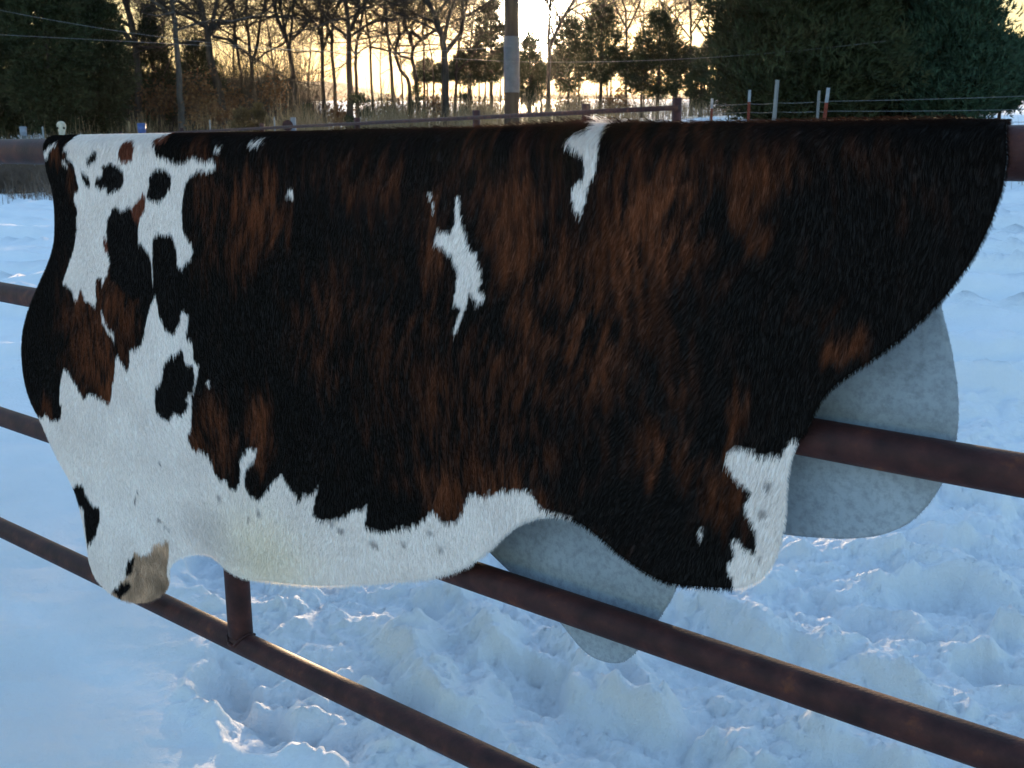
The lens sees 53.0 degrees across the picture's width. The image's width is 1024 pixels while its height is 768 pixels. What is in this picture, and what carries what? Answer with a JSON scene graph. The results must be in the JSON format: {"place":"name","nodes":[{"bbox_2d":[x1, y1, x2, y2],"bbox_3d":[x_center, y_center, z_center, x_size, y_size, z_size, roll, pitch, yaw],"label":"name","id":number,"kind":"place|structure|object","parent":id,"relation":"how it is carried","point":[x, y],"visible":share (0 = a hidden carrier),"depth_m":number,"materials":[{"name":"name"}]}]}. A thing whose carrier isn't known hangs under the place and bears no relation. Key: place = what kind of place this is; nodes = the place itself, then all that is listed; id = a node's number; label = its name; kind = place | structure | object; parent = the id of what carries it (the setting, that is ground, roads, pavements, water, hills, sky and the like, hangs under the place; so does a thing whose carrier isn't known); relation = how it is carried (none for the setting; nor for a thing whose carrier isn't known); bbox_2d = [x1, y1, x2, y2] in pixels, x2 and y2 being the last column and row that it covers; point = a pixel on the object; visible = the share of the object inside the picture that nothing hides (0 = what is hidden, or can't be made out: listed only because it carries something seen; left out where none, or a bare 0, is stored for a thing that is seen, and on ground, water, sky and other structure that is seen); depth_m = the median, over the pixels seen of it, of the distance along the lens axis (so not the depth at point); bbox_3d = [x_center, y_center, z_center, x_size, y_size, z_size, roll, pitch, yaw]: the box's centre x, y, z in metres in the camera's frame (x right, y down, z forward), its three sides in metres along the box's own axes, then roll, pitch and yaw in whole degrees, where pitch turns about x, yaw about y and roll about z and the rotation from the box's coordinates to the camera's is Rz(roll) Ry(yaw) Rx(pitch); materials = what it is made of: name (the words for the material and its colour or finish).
{"place":"outdoors","nodes":[
{"label":"outdoors","id":0,"kind":"place"},
{"bbox_2d":[254,106,327,130],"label":"dry grass","id":1,"kind":"structure","parent":0,"point":[310,129],"depth_m":34.20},
{"bbox_2d":[227,78,699,100],"bbox_3d":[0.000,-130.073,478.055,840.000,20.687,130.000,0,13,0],"label":"hill","id":2,"kind":"structure","parent":0,"point":[365,92],"depth_m":423.41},
{"bbox_2d":[0,99,1023,767],"bbox_3d":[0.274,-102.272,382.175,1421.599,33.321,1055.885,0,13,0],"label":"snow ground","id":3,"kind":"structure","parent":0,"point":[924,607],"depth_m":3.36,"materials":[{"name":"snow"}]},
{"bbox_2d":[0,164,28,194],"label":"weed bush","id":4,"kind":"object","parent":3,"relation":"on","point":[8,185],"visible":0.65,"depth_m":22.95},
{"bbox_2d":[1,166,44,192],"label":"weed bush","id":5,"kind":"object","parent":3,"relation":"on","point":[29,177],"visible":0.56,"depth_m":23.15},
{"bbox_2d":[0,0,46,138],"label":"cedar tree","id":6,"kind":"object","parent":3,"relation":"on","point":[12,121],"visible":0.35,"depth_m":32.39,"materials":[{"name":"green plant"}]},
{"bbox_2d":[0,165,52,202],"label":"dry weeds","id":7,"kind":"object","parent":3,"relation":"on","point":[34,187],"visible":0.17,"depth_m":21.65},
{"bbox_2d":[10,164,48,192],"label":"weed bush","id":8,"kind":"object","parent":3,"relation":"on","point":[25,171],"visible":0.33,"depth_m":23.39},
{"bbox_2d":[0,0,110,138],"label":"cedar tree","id":9,"kind":"object","parent":3,"relation":"on","point":[68,103],"visible":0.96,"depth_m":31.10,"materials":[{"name":"green plant"}]},
{"bbox_2d":[31,9,130,133],"bbox_3d":[-16.578,-12.657,38.124,4.754,7.005,4.378,12,17,41],"label":"cedar tree","id":10,"kind":"object","parent":3,"relation":"on","point":[79,130],"depth_m":37.95,"materials":[{"name":"green plant"}]},
{"bbox_2d":[45,0,144,134],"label":"cedar tree","id":11,"kind":"object","parent":3,"relation":"on","point":[113,80],"visible":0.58,"depth_m":33.18,"materials":[{"name":"green plant"}]},
{"bbox_2d":[117,46,146,130],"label":"cedar tree","id":12,"kind":"object","parent":3,"relation":"on","point":[131,98],"visible":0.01,"depth_m":40.21,"materials":[{"name":"green plant"}]},
{"bbox_2d":[110,0,168,132],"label":"bare tree","id":13,"kind":"object","parent":3,"relation":"on","point":[138,103],"visible":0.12,"depth_m":38.26,"materials":[{"name":"brown plant"}]},
{"bbox_2d":[125,2,177,132],"bbox_3d":[-13.753,-12.037,39.368,2.492,5.184,2.447,0,13,0],"label":"cedar tree","id":14,"kind":"object","parent":3,"relation":"on","point":[161,56],"visible":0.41,"depth_m":38.96,"materials":[{"name":"green plant"}]},
{"bbox_2d":[131,70,185,131],"bbox_3d":[-13.229,-10.560,38.623,2.101,2.298,1.975,3,13,14],"label":"leafy shrub","id":15,"kind":"object","parent":3,"relation":"on","point":[165,103],"visible":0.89,"depth_m":38.46,"materials":[{"name":"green plant"}]},
{"bbox_2d":[114,0,242,65],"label":"bare tree","id":16,"kind":"object","parent":3,"relation":"on","point":[159,18],"visible":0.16,"depth_m":45.26,"materials":[{"name":"brown plant"}]},
{"bbox_2d":[129,0,229,65],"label":"bare tree","id":17,"kind":"object","parent":3,"relation":"on","point":[178,4],"visible":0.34,"depth_m":40.24,"materials":[{"name":"brown plant"}]},
{"bbox_2d":[125,0,245,105],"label":"bare tree","id":18,"kind":"object","parent":3,"relation":"on","point":[241,79],"visible":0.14,"depth_m":43.98,"materials":[{"name":"brown plant"}]},
{"bbox_2d":[163,63,223,129],"bbox_3d":[-11.421,-10.439,37.715,1.812,2.526,1.966,6,14,24],"label":"leafy shrub","id":19,"kind":"object","parent":3,"relation":"on","point":[197,94],"visible":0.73,"depth_m":37.49,"materials":[{"name":"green plant"}]},
{"bbox_2d":[170,32,231,130],"bbox_3d":[-13.605,-12.999,44.295,3.076,4.575,3.292,0,13,0],"label":"cedar tree","id":20,"kind":"object","parent":3,"relation":"on","point":[202,58],"visible":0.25,"depth_m":43.66,"materials":[{"name":"green plant"}]},
{"bbox_2d":[116,0,287,130],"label":"bare tree","id":21,"kind":"object","parent":3,"relation":"on","point":[179,95],"visible":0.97,"depth_m":36.23,"materials":[{"name":"brown plant"}]},
{"bbox_2d":[179,93,236,131],"bbox_3d":[-10.631,-9.365,35.731,2.363,1.454,1.804,-12,18,-43],"label":"leafy shrub","id":22,"kind":"object","parent":3,"relation":"on","point":[220,114],"visible":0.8,"depth_m":35.66,"materials":[{"name":"brown plant"}]},
{"bbox_2d":[164,0,251,55],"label":"bare tree","id":23,"kind":"object","parent":3,"relation":"on","point":[193,22],"visible":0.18,"depth_m":43.62,"materials":[{"name":"brown plant"}]},
{"bbox_2d":[29,42,411,134],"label":"undergrowth","id":24,"kind":"object","parent":3,"relation":"on","point":[175,121],"visible":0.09,"depth_m":41.32,"materials":[{"name":"brown plant"}]},
{"bbox_2d":[85,0,362,131],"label":"bare tree","id":25,"kind":"object","parent":3,"relation":"on","point":[259,81],"visible":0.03,"depth_m":46.00,"materials":[{"name":"brown plant"}]},
{"bbox_2d":[112,0,345,131],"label":"bare tree","id":26,"kind":"object","parent":3,"relation":"on","point":[209,31],"visible":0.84,"depth_m":38.08,"materials":[{"name":"brown plant"}]},
{"bbox_2d":[205,82,252,131],"bbox_3d":[-11.129,-11.003,40.584,1.835,2.171,1.730,0,13,0],"label":"leafy shrub","id":27,"kind":"object","parent":3,"relation":"on","point":[234,99],"visible":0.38,"depth_m":40.45,"materials":[{"name":"brown plant"}]},
{"bbox_2d":[131,0,343,125],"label":"bare tree","id":28,"kind":"object","parent":3,"relation":"on","point":[252,61],"visible":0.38,"depth_m":40.95,"materials":[{"name":"brown plant"}]},
{"bbox_2d":[178,0,298,74],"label":"bare tree","id":29,"kind":"object","parent":3,"relation":"on","point":[236,29],"visible":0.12,"depth_m":49.54,"materials":[{"name":"brown plant"}]},
{"bbox_2d":[227,104,255,131],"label":"cedar sapling","id":30,"kind":"object","parent":3,"relation":"on","point":[241,115],"visible":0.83,"depth_m":32.81,"materials":[{"name":"green plant"}]},
{"bbox_2d":[247,101,270,130],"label":"cedar sapling","id":31,"kind":"object","parent":3,"relation":"on","point":[259,113],"visible":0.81,"depth_m":32.76,"materials":[{"name":"green plant"}]},
{"bbox_2d":[157,0,365,123],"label":"bare tree","id":32,"kind":"object","parent":3,"relation":"on","point":[283,25],"visible":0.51,"depth_m":40.82,"materials":[{"name":"brown plant"}]},
{"bbox_2d":[246,67,291,121],"bbox_3d":[-10.101,-11.971,43.260,2.134,2.691,2.019,0,13,0],"label":"leafy shrub","id":33,"kind":"object","parent":3,"relation":"on","point":[273,94],"visible":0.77,"depth_m":43.23,"materials":[{"name":"brown plant"}]},
{"bbox_2d":[211,0,355,129],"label":"bare tree","id":34,"kind":"object","parent":3,"relation":"on","point":[323,100],"visible":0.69,"depth_m":40.72,"materials":[{"name":"brown plant"}]},
{"bbox_2d":[223,0,344,78],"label":"bare tree","id":35,"kind":"object","parent":3,"relation":"on","point":[243,28],"visible":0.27,"depth_m":49.45,"materials":[{"name":"brown plant"}]},
{"bbox_2d":[290,117,295,130],"bbox_3d":[-4.621,-4.826,21.875,0.100,1.647,0.070,0,13,0],"label":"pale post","id":36,"kind":"object","parent":3,"relation":"on","point":[293,120],"visible":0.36,"depth_m":21.68,"materials":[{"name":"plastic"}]},
{"bbox_2d":[282,120,292,130],"bbox_3d":[-4.778,-5.499,21.875,0.220,0.230,1.128,-3,13,-12],"label":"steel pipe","id":37,"kind":"object","parent":36,"relation":"attached to","point":[287,122],"visible":0.76,"depth_m":21.34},
{"bbox_2d":[296,102,316,123],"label":"cedar sapling","id":38,"kind":"object","parent":3,"relation":"on","point":[305,108],"visible":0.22,"depth_m":38.62,"materials":[{"name":"green plant"}]},
{"bbox_2d":[252,0,372,79],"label":"bare tree","id":39,"kind":"object","parent":3,"relation":"on","point":[305,38],"visible":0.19,"depth_m":53.25,"materials":[{"name":"brown plant"}]},
{"bbox_2d":[272,0,365,128],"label":"bare tree","id":40,"kind":"object","parent":3,"relation":"on","point":[334,72],"visible":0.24,"depth_m":43.70,"materials":[{"name":"brown plant"}]},
{"bbox_2d":[317,91,356,127],"bbox_3d":[-7.282,-11.223,42.525,1.735,1.652,1.989,0,13,0],"label":"leafy shrub","id":41,"kind":"object","parent":3,"relation":"on","point":[337,112],"visible":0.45,"depth_m":42.30,"materials":[{"name":"brown plant"}]},
{"bbox_2d":[245,0,455,126],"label":"bare tree","id":42,"kind":"object","parent":3,"relation":"on","point":[348,34],"visible":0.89,"depth_m":38.19,"materials":[{"name":"brown plant"}]},
{"bbox_2d":[344,90,374,128],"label":"cedar sapling","id":43,"kind":"object","parent":3,"relation":"on","point":[356,97],"visible":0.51,"depth_m":36.65,"materials":[{"name":"green plant"}]},
{"bbox_2d":[308,0,424,116],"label":"bare tree","id":44,"kind":"object","parent":3,"relation":"on","point":[355,69],"visible":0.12,"depth_m":47.68,"materials":[{"name":"brown plant"}]},
{"bbox_2d":[280,0,484,111],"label":"bare tree","id":45,"kind":"object","parent":3,"relation":"on","point":[369,46],"visible":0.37,"depth_m":44.11,"materials":[{"name":"brown plant"}]},
{"bbox_2d":[330,0,434,103],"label":"bare tree","id":46,"kind":"object","parent":3,"relation":"on","point":[383,47],"visible":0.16,"depth_m":53.74,"materials":[{"name":"brown plant"}]},
{"bbox_2d":[374,94,405,112],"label":"leafy shrub","id":47,"kind":"object","parent":3,"relation":"on","point":[390,103],"visible":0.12,"depth_m":44.19,"materials":[{"name":"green plant"}]},
{"bbox_2d":[314,0,469,111],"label":"bare tree","id":48,"kind":"object","parent":3,"relation":"on","point":[391,72],"visible":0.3,"depth_m":42.27,"materials":[{"name":"brown plant"}]},
{"bbox_2d":[306,0,480,116],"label":"bare tree","id":49,"kind":"object","parent":3,"relation":"on","point":[410,58],"visible":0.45,"depth_m":40.71,"materials":[{"name":"brown plant"}]},
{"bbox_2d":[340,0,457,111],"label":"bare tree","id":50,"kind":"object","parent":3,"relation":"on","point":[399,48],"visible":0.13,"depth_m":51.69,"materials":[{"name":"brown plant"}]},
{"bbox_2d":[118,98,681,133],"bbox_3d":[-5.073,-4.449,21.098,0.123,1.761,24.808,-8,15,-33],"label":"pipe fence","id":51,"kind":"object","parent":3,"relation":"on","point":[675,107],"visible":0.22,"depth_m":13.88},
{"bbox_2d":[404,81,428,124],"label":"cedar sapling","id":52,"kind":"object","parent":3,"relation":"on","point":[415,87],"visible":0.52,"depth_m":40.45,"materials":[{"name":"green plant"}]},
{"bbox_2d":[358,2,477,95],"bbox_3d":[-3.840,-18.230,51.449,6.454,10.770,6.631,-12,17,-41],"label":"bare tree","id":53,"kind":"object","parent":3,"relation":"on","point":[431,52],"visible":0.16,"depth_m":52.29,"materials":[{"name":"brown plant"}]},
{"bbox_2d":[337,0,501,126],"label":"bare tree","id":54,"kind":"object","parent":3,"relation":"on","point":[435,21],"visible":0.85,"depth_m":38.00,"materials":[{"name":"brown plant"}]},
{"bbox_2d":[408,56,441,126],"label":"pine tree","id":55,"kind":"object","parent":3,"relation":"on","point":[428,75],"visible":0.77,"depth_m":59.17,"materials":[{"name":"green plant"}]},
{"bbox_2d":[253,77,607,130],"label":"dry grass","id":56,"kind":"structure","parent":3,"relation":"on","point":[385,115],"depth_m":35.70,"materials":[{"name":"plant"}]},
{"bbox_2d":[419,82,458,124],"bbox_3d":[-3.049,-11.522,42.443,1.853,1.945,1.912,0,13,0],"label":"leafy shrub","id":57,"kind":"object","parent":3,"relation":"on","point":[437,107],"visible":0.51,"depth_m":42.28,"materials":[{"name":"brown plant"}]},
{"bbox_2d":[414,0,492,107],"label":"bare tree","id":58,"kind":"object","parent":3,"relation":"on","point":[424,87],"visible":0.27,"depth_m":43.93,"materials":[{"name":"brown plant"}]},
{"bbox_2d":[410,0,503,124],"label":"bare tree","id":59,"kind":"object","parent":3,"relation":"on","point":[455,77],"visible":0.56,"depth_m":42.06,"materials":[{"name":"brown plant"}]},
{"bbox_2d":[448,53,469,101],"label":"pine tree","id":60,"kind":"object","parent":3,"relation":"on","point":[451,72],"visible":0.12,"depth_m":61.10,"materials":[{"name":"green plant"}]},
{"bbox_2d":[456,92,473,121],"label":"cedar sapling","id":61,"kind":"object","parent":3,"relation":"on","point":[462,95],"visible":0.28,"depth_m":40.45,"materials":[{"name":"green plant"}]},
{"bbox_2d":[449,39,497,98],"bbox_3d":[-1.989,-14.033,48.134,2.529,4.200,2.286,10,16,36],"label":"pine tree","id":62,"kind":"object","parent":3,"relation":"on","point":[465,77],"visible":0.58,"depth_m":47.69,"materials":[{"name":"green plant"}]},
{"bbox_2d":[426,0,528,106],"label":"bare tree","id":63,"kind":"object","parent":3,"relation":"on","point":[467,28],"visible":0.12,"depth_m":49.16,"materials":[{"name":"brown plant"}]},
{"bbox_2d":[462,0,503,108],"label":"pine tree","id":64,"kind":"object","parent":3,"relation":"on","point":[491,74],"visible":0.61,"depth_m":43.70,"materials":[{"name":"green plant"}]},
{"bbox_2d":[351,0,620,125],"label":"bare tree","id":65,"kind":"object","parent":3,"relation":"on","point":[418,36],"visible":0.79,"depth_m":39.53,"materials":[{"name":"brown plant"}]},
{"bbox_2d":[448,0,545,105],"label":"bare tree","id":66,"kind":"object","parent":3,"relation":"on","point":[501,36],"visible":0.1,"depth_m":49.69,"materials":[{"name":"brown plant"}]},
{"bbox_2d":[0,92,1018,138],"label":"dry grass","id":67,"kind":"structure","parent":3,"relation":"on","point":[653,114],"depth_m":34.51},
{"bbox_2d":[0,125,1023,767],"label":"pipe fence","id":68,"kind":"object","parent":3,"relation":"on","point":[998,471],"visible":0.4,"depth_m":1.82,"materials":[{"name":"metal"}]},
{"bbox_2d":[21,114,1012,662],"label":"cowhide","id":69,"kind":"object","parent":68,"relation":"hanging from","point":[625,362],"visible":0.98,"depth_m":1.95,"materials":[{"name":"cow fur"}]},
{"bbox_2d":[504,0,519,124],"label":"utility pole","id":70,"kind":"object","parent":3,"relation":"on","point":[511,53],"visible":0.63,"depth_m":19.79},
{"bbox_2d":[1,10,506,51],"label":"overhead wire","id":71,"kind":"object","parent":70,"relation":"attached to","point":[236,45],"visible":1,"depth_m":17.05,"materials":[{"name":"metal"}]},
{"bbox_2d":[10,35,882,61],"bbox_3d":[-1.103,-5.907,18.069,15.107,0.258,2.923,-3,13,-11],"label":"overhead wire","id":72,"kind":"object","parent":70,"relation":"attached to","point":[411,56],"visible":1,"depth_m":18.23,"materials":[{"name":"metal"}]},
{"bbox_2d":[519,26,547,117],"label":"pine tree","id":73,"kind":"object","parent":3,"relation":"on","point":[539,72],"visible":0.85,"depth_m":41.92,"materials":[{"name":"green plant"}]},
{"bbox_2d":[329,41,740,126],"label":"undergrowth","id":74,"kind":"object","parent":3,"relation":"on","point":[715,111],"visible":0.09,"depth_m":45.63,"materials":[{"name":"brown plant"}]},
{"bbox_2d":[519,3,576,111],"bbox_3d":[1.431,-14.011,43.684,3.112,5.924,4.026,-10,16,-38],"label":"bare tree","id":75,"kind":"object","parent":3,"relation":"on","point":[555,65],"visible":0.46,"depth_m":43.71,"materials":[{"name":"brown plant"}]},
{"bbox_2d":[542,12,592,116],"bbox_3d":[2.385,-13.546,44.244,2.312,4.735,2.401,11,17,39],"label":"pine tree","id":76,"kind":"object","parent":3,"relation":"on","point":[569,30],"visible":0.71,"depth_m":43.70,"materials":[{"name":"green plant"}]},
{"bbox_2d":[553,88,590,109],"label":"leafy shrub","id":77,"kind":"object","parent":3,"relation":"on","point":[574,99],"visible":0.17,"depth_m":46.20,"materials":[{"name":"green plant"}]},
{"bbox_2d":[545,0,625,91],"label":"bare tree","id":78,"kind":"object","parent":3,"relation":"on","point":[576,10],"visible":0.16,"depth_m":55.14,"materials":[{"name":"brown plant"}]},
{"bbox_2d":[519,0,660,118],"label":"bare tree","id":79,"kind":"object","parent":3,"relation":"on","point":[550,3],"visible":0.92,"depth_m":39.82,"materials":[{"name":"brown plant"}]},
{"bbox_2d":[562,0,634,117],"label":"pine tree","id":80,"kind":"object","parent":3,"relation":"on","point":[586,60],"visible":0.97,"depth_m":41.56,"materials":[{"name":"green plant"}]},
{"bbox_2d":[552,0,645,115],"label":"bare tree","id":81,"kind":"object","parent":3,"relation":"on","point":[617,2],"visible":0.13,"depth_m":52.86,"materials":[{"name":"brown plant"}]},
{"bbox_2d":[597,83,641,117],"bbox_3d":[4.615,-12.304,44.709,1.985,1.492,2.957,0,13,0],"label":"leafy shrub","id":82,"kind":"object","parent":3,"relation":"on","point":[620,95],"visible":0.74,"depth_m":44.14,"materials":[{"name":"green plant"}]},
{"bbox_2d":[582,0,706,117],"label":"bare tree","id":83,"kind":"object","parent":3,"relation":"on","point":[628,19],"visible":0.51,"depth_m":47.37,"materials":[{"name":"brown plant"}]},
{"bbox_2d":[580,0,715,97],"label":"bare tree","id":84,"kind":"object","parent":3,"relation":"on","point":[664,8],"visible":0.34,"depth_m":47.29,"materials":[{"name":"brown plant"}]},
{"bbox_2d":[613,0,686,116],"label":"bare tree","id":85,"kind":"object","parent":3,"relation":"on","point":[641,20],"visible":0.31,"depth_m":53.60,"materials":[{"name":"brown plant"}]},
{"bbox_2d":[615,3,700,118],"bbox_3d":[6.134,-13.208,42.104,4.076,4.752,3.945,0,13,0],"label":"pine tree","id":86,"kind":"object","parent":3,"relation":"on","point":[661,22],"visible":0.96,"depth_m":41.52,"materials":[{"name":"green plant"}]},
{"bbox_2d":[634,0,707,114],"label":"bare tree","id":87,"kind":"object","parent":3,"relation":"on","point":[689,2],"visible":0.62,"depth_m":43.72,"materials":[{"name":"brown plant"}]},
{"bbox_2d":[666,0,712,111],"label":"bare tree","id":88,"kind":"object","parent":3,"relation":"on","point":[694,23],"visible":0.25,"depth_m":48.74,"materials":[{"name":"brown plant"}]},
{"bbox_2d":[684,46,704,68],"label":"pine tree","id":89,"kind":"object","parent":3,"relation":"on","point":[694,52],"visible":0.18,"depth_m":62.61,"materials":[{"name":"green plant"}]},
{"bbox_2d":[682,58,712,116],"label":"cedar tree","id":90,"kind":"object","parent":3,"relation":"on","point":[694,75],"visible":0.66,"depth_m":38.35,"materials":[{"name":"green plant"}]},
{"bbox_2d":[698,40,722,110],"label":"pine tree","id":91,"kind":"object","parent":3,"relation":"on","point":[702,47],"visible":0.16,"depth_m":62.69,"materials":[{"name":"green plant"}]},
{"bbox_2d":[674,0,938,121],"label":"cedar tree","id":92,"kind":"object","parent":3,"relation":"on","point":[852,75],"visible":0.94,"depth_m":18.95,"materials":[{"name":"green plant"}]},
{"bbox_2d":[710,80,1023,120],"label":"wire fence","id":93,"kind":"object","parent":3,"relation":"on","point":[775,103],"visible":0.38,"depth_m":13.11,"materials":[{"name":"metal"}]},
{"bbox_2d":[798,0,1010,119],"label":"cedar tree","id":94,"kind":"object","parent":3,"relation":"on","point":[886,111],"visible":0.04,"depth_m":20.82,"materials":[{"name":"green plant"}]},
{"bbox_2d":[885,0,1023,118],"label":"cedar tree","id":95,"kind":"object","parent":3,"relation":"on","point":[976,33],"visible":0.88,"depth_m":19.41,"materials":[{"name":"green plant"}]},
{"bbox_2d":[991,25,1023,118],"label":"cedar tree","id":96,"kind":"object","parent":3,"relation":"on","point":[1011,105],"visible":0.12,"depth_m":20.82,"materials":[{"name":"green plant"}]},
{"bbox_3d":[-9.148,-4.349,21.111,0.057,1.662,0.060,0,13,0],"label":"wooden stake","id":97,"kind":"object","parent":3,"relation":"on","visible":0},
{"bbox_2d":[56,121,65,134],"bbox_3d":[-9.148,-5.146,20.879,0.184,0.375,0.170,0,13,0],"label":"animal skull","id":98,"kind":"object","parent":97,"relation":"on","point":[61,126],"visible":0.79,"depth_m":20.83,"materials":[{"name":"white"}]},
{"bbox_2d":[32,0,1023,95],"label":"sky","id":99,"kind":"structure","parent":0,"point":[364,71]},
{"bbox_3d":[-8.745,-5.165,24.464,0.098,1.556,0.098,0,13,0],"label":"wooden stake","id":100,"kind":"object","parent":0,"visible":0},
{"bbox_2d":[137,123,145,132],"bbox_3d":[-8.745,-6.040,24.265,0.207,0.230,0.207,0,13,0],"label":"blue bucket","id":101,"kind":"object","parent":100,"relation":"on","point":[141,127],"visible":0.92,"depth_m":24.19,"materials":[{"name":"plastic"}]},
{"bbox_3d":[-12.470,-5.663,26.402,0.098,1.383,0.098,0,13,0],"label":"wooden stake","id":102,"kind":"object","parent":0,"visible":0},
{"bbox_2d":[19,126,26,135],"bbox_3d":[-12.470,-6.453,26.222,0.180,0.230,0.180,0,13,0],"label":"pale bucket","id":103,"kind":"object","parent":102,"relation":"on","point":[23,130],"visible":1,"depth_m":26.16,"materials":[{"name":"plastic"}]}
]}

